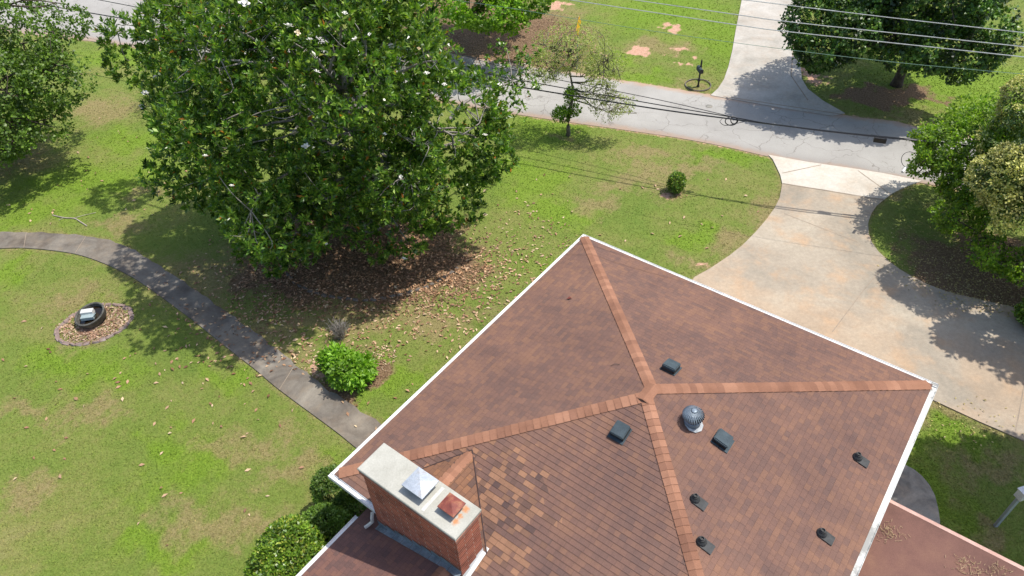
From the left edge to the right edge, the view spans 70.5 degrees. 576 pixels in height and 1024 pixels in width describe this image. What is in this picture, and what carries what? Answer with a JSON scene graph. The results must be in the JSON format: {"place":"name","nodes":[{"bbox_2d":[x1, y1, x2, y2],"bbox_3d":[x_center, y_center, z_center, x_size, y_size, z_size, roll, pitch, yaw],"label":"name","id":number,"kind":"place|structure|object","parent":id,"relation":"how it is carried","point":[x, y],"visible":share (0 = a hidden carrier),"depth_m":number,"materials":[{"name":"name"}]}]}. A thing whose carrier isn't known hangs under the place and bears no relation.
{"place":"outdoors","nodes":[
{"label":"outdoors","id":0,"kind":"place"},
{"bbox_2d":[0,232,380,448],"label":"path","id":1,"kind":"structure","parent":0,"point":[323,405],"depth_m":24.78,"materials":[{"name":"concrete"}]},
{"bbox_2d":[0,0,983,188],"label":"road","id":2,"kind":"structure","parent":0,"point":[867,153],"depth_m":33.34,"materials":[{"name":"grey asphalt"}]},
{"bbox_2d":[0,0,1023,575],"bbox_3d":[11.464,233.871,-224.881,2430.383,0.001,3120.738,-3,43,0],"label":"ground","id":3,"kind":"structure","parent":0,"point":[870,96],"depth_m":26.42,"materials":[{"name":"green plant"}]},
{"bbox_2d":[0,0,98,167],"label":"maple tree","id":4,"kind":"object","parent":3,"relation":"on","point":[26,124],"visible":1,"depth_m":29.55,"materials":[{"name":"green plant"}]},
{"bbox_2d":[52,212,95,225],"bbox_3d":[-18.042,-2.764,29.556,1.804,0.052,0.920,-3,43,0],"label":"fallen branch","id":5,"kind":"object","parent":3,"relation":"on","point":[73,218],"visible":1,"depth_m":29.67,"materials":[{"name":"wood"}]},
{"bbox_2d":[74,302,106,328],"bbox_3d":[-14.576,1.006,25.101,1.036,0.501,1.036,-3,43,0],"label":"iron kettle","id":6,"kind":"object","parent":3,"relation":"on","point":[100,311],"visible":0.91,"depth_m":25.01,"materials":[{"name":"black metal"}]},
{"bbox_2d":[80,308,94,314],"bbox_3d":[-14.663,0.838,25.025,0.400,0.160,0.200,-8,43,-5],"label":"concrete block","id":7,"kind":"object","parent":6,"relation":"in","point":[87,311],"depth_m":24.96,"materials":[{"name":"grey concrete"}]},
{"bbox_2d":[80,313,95,320],"bbox_3d":[-14.563,0.975,24.930,0.491,0.163,0.220,-8,43,-5],"label":"stone block","id":8,"kind":"object","parent":6,"relation":"in","point":[86,317],"visible":1,"depth_m":24.88,"materials":[{"name":"grey stone"}]},
{"bbox_2d":[57,306,396,376],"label":"bark chips","id":9,"kind":"object","parent":3,"relation":"on","point":[114,318],"visible":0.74,"depth_m":24.80,"materials":[{"name":"brown wood"}]},
{"bbox_2d":[144,0,425,58],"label":"feathery tree","id":10,"kind":"object","parent":3,"relation":"on","point":[242,29],"visible":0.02,"depth_m":33.97,"materials":[{"name":"green plant"}]},
{"bbox_2d":[242,513,328,575],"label":"holly shrub","id":11,"kind":"object","parent":3,"relation":"on","point":[282,548],"visible":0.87,"depth_m":16.89,"materials":[{"name":"green plant"}]},
{"bbox_2d":[91,0,542,279],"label":"magnolia tree","id":12,"kind":"object","parent":3,"relation":"on","point":[417,139],"visible":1,"depth_m":21.89,"materials":[{"name":"green plant"}]},
{"bbox_2d":[300,502,354,542],"bbox_3d":[-4.554,6.102,18.162,1.528,1.711,1.297,-3,43,0],"label":"holly shrub","id":13,"kind":"object","parent":3,"relation":"on","point":[330,514],"visible":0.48,"depth_m":17.75,"materials":[{"name":"green plant"}]},
{"bbox_2d":[309,463,357,513],"bbox_3d":[-4.500,5.332,18.838,1.436,1.906,1.234,-3,43,0],"label":"boxwood shrub","id":14,"kind":"object","parent":3,"relation":"on","point":[322,485],"visible":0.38,"depth_m":18.33,"materials":[{"name":"green plant"}]},
{"bbox_2d":[326,317,348,339],"bbox_3d":[-5.722,1.373,23.908,0.870,0.799,0.804,-3,43,0],"label":"dead shrub","id":15,"kind":"object","parent":3,"relation":"on","point":[339,331],"visible":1,"depth_m":23.86,"materials":[{"name":"grey plant"}]},
{"bbox_2d":[107,194,576,383],"bbox_3d":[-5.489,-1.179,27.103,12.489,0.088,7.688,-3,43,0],"label":"fallen leaves","id":16,"kind":"object","parent":3,"relation":"on","point":[274,280],"visible":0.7,"depth_m":26.27,"materials":[{"name":"brown plant"}]},
{"bbox_2d":[314,339,379,393],"bbox_3d":[-5.119,2.485,22.390,2.048,1.265,1.748,-3,43,0],"label":"glossy shrub","id":17,"kind":"object","parent":3,"relation":"on","point":[357,368],"visible":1,"depth_m":22.16,"materials":[{"name":"green plant"}]},
{"bbox_2d":[336,494,366,525],"bbox_3d":[-4.115,5.822,18.706,1.130,1.341,1.014,-3,43,0],"label":"boxwood shrub","id":18,"kind":"object","parent":3,"relation":"on","point":[362,508],"visible":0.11,"depth_m":18.30,"materials":[{"name":"green plant"}]},
{"bbox_2d":[55,6,686,396],"bbox_3d":[-1.397,-6.092,32.130,18.551,0.073,31.173,15,46,18],"label":"pine straw","id":19,"kind":"object","parent":3,"relation":"on","point":[113,326],"visible":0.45,"depth_m":38.83,"materials":[{"name":"brown plant"}]},
{"bbox_2d":[2,117,758,545],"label":"fallen leaves","id":20,"kind":"object","parent":3,"relation":"on","point":[248,337],"visible":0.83,"depth_m":23.47,"materials":[{"name":"beige plant"}]},
{"bbox_2d":[434,0,555,38],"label":"maple tree","id":21,"kind":"object","parent":3,"relation":"on","point":[472,19],"visible":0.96,"depth_m":34.86,"materials":[{"name":"green plant"}]},
{"bbox_2d":[576,17,580,59],"bbox_3d":[3.305,-12.353,36.566,0.098,2.830,1.060,9,44,13],"label":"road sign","id":22,"kind":"object","parent":3,"relation":"on","point":[578,26],"visible":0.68,"depth_m":35.94,"materials":[{"name":"yellow metal"}]},
{"bbox_2d":[526,18,637,136],"bbox_3d":[3.003,-8.937,31.432,4.874,5.087,3.311,-3,43,0],"label":"sparse tree","id":23,"kind":"object","parent":3,"relation":"on","point":[566,113],"visible":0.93,"depth_m":30.74,"materials":[{"name":"green plant"}]},
{"bbox_2d":[296,234,1023,575],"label":"house","id":24,"kind":"structure","parent":3,"relation":"on","point":[531,429],"depth_m":15.96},
{"bbox_2d":[877,520,1012,575],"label":"pine debris","id":25,"kind":"object","parent":24,"relation":"on","point":[964,559],"visible":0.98,"depth_m":15.01,"materials":[{"name":"brown plant"}]},
{"bbox_2d":[666,170,686,193],"bbox_3d":[6.598,-4.242,29.097,0.867,1.000,0.852,-3,43,0],"label":"round shrub","id":26,"kind":"object","parent":3,"relation":"on","point":[674,184],"visible":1,"depth_m":28.91,"materials":[{"name":"green plant"}]},
{"bbox_2d":[685,78,710,90],"bbox_3d":[9.180,-10.030,35.747,1.296,0.053,1.256,-3,43,0],"label":"edging ring","id":27,"kind":"object","parent":3,"relation":"on","point":[698,90],"visible":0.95,"depth_m":35.72,"materials":[{"name":"stone"}]},
{"bbox_2d":[696,60,703,86],"bbox_3d":[9.117,-10.378,35.186,0.224,1.580,0.520,-7,43,-4],"label":"mailbox","id":28,"kind":"object","parent":3,"relation":"on","point":[699,69],"visible":1,"depth_m":35.00,"materials":[{"name":"black metal"}]},
{"bbox_2d":[768,155,920,199],"bbox_3d":[13.425,-4.376,29.540,6.015,0.099,1.998,13,45,17],"label":"driveway apron","id":29,"kind":"object","parent":3,"relation":"on","point":[855,182],"visible":1,"depth_m":29.53,"materials":[{"name":"concrete"}]},
{"bbox_2d":[777,0,1023,87],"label":"maple tree","id":30,"kind":"object","parent":3,"relation":"on","point":[975,13],"visible":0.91,"depth_m":30.02,"materials":[{"name":"green plant"}]},
{"bbox_2d":[891,465,939,523],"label":"patio","id":31,"kind":"structure","parent":3,"relation":"on","point":[913,491],"depth_m":19.12,"materials":[{"name":"concrete"}]},
{"bbox_2d":[878,221,1023,449],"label":"fallen leaves","id":32,"kind":"object","parent":3,"relation":"on","point":[961,294],"visible":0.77,"depth_m":24.82,"materials":[{"name":"brown plant"}]},
{"bbox_2d":[905,90,1023,286],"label":"myrtle tree","id":33,"kind":"object","parent":3,"relation":"on","point":[950,130],"visible":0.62,"depth_m":24.86,"materials":[{"name":"green plant"}]},
{"bbox_2d":[963,70,1023,237],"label":"blossoming tree","id":34,"kind":"object","parent":3,"relation":"on","point":[1002,159],"visible":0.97,"depth_m":22.54,"materials":[{"name":"green plant"}]},
{"bbox_2d":[993,486,1023,526],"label":"lamp post","id":35,"kind":"object","parent":3,"relation":"on","point":[1018,494],"visible":1,"depth_m":17.72,"materials":[{"name":"grey metal"}]},
{"bbox_2d":[1010,297,1023,325],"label":"laurel shrub","id":36,"kind":"object","parent":3,"relation":"on","point":[1018,312],"visible":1,"depth_m":23.13,"materials":[{"name":"green plant"}]},
{"bbox_2d":[45,5,986,147],"bbox_3d":[6.848,-7.426,29.026,70.278,0.707,2.715,12,45,15],"label":"phone cable","id":37,"kind":"object","parent":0,"point":[679,111],"visible":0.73,"depth_m":27.72,"materials":[{"name":"black rubber"}]},
{"bbox_2d":[720,116,744,125],"bbox_3d":[8.340,-6.281,27.499,0.934,0.318,0.454,-8,43,-6],"label":"cable loop","id":38,"kind":"object","parent":37,"relation":"hanging from","point":[732,124],"visible":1,"depth_m":27.55,"materials":[{"name":"black rubber"}]},
{"bbox_2d":[901,152,916,172],"bbox_3d":[14.104,-4.624,25.753,1.210,0.724,0.489,-29,49,-25],"label":"cable hoop","id":39,"kind":"object","parent":37,"relation":"hanging from","point":[903,169],"visible":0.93,"depth_m":25.61,"materials":[{"name":"white paint"}]},
{"bbox_2d":[100,0,932,141],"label":"phone cable","id":40,"kind":"object","parent":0,"point":[611,96],"visible":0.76,"depth_m":28.61,"materials":[{"name":"black rubber"}]},
{"bbox_2d":[873,137,886,143],"bbox_3d":[13.304,-5.384,26.180,0.425,0.237,0.160,13,45,16],"label":"splice box","id":41,"kind":"object","parent":40,"relation":"hanging from","point":[879,140],"visible":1,"depth_m":26.14,"materials":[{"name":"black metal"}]},
{"bbox_2d":[192,1,963,144],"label":"phone cable","id":42,"kind":"object","parent":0,"point":[648,97],"visible":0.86,"depth_m":29.12,"materials":[{"name":"black rubber"}]},
{"bbox_2d":[456,0,1018,73],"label":"neutral wire","id":43,"kind":"object","parent":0,"point":[748,44],"visible":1,"depth_m":24.41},
{"bbox_2d":[710,0,844,115],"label":"driveway","id":44,"kind":"structure","parent":0,"point":[766,75],"depth_m":36.67,"materials":[{"name":"concrete"}]},
{"bbox_2d":[571,0,1023,56],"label":"power line","id":45,"kind":"object","parent":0,"point":[804,33],"visible":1,"depth_m":16.93,"materials":[{"name":"rubber"}]},
{"bbox_2d":[635,0,1023,46],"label":"power line","id":46,"kind":"object","parent":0,"point":[834,26],"visible":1,"depth_m":17.14,"materials":[{"name":"rubber"}]},
{"bbox_2d":[693,184,1023,440],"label":"driveway","id":47,"kind":"structure","parent":0,"point":[812,259],"depth_m":24.30,"materials":[{"name":"concrete"}]},
{"bbox_2d":[746,0,1023,32],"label":"power line","id":48,"kind":"object","parent":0,"point":[886,17],"visible":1,"depth_m":17.43,"materials":[{"name":"rubber"}]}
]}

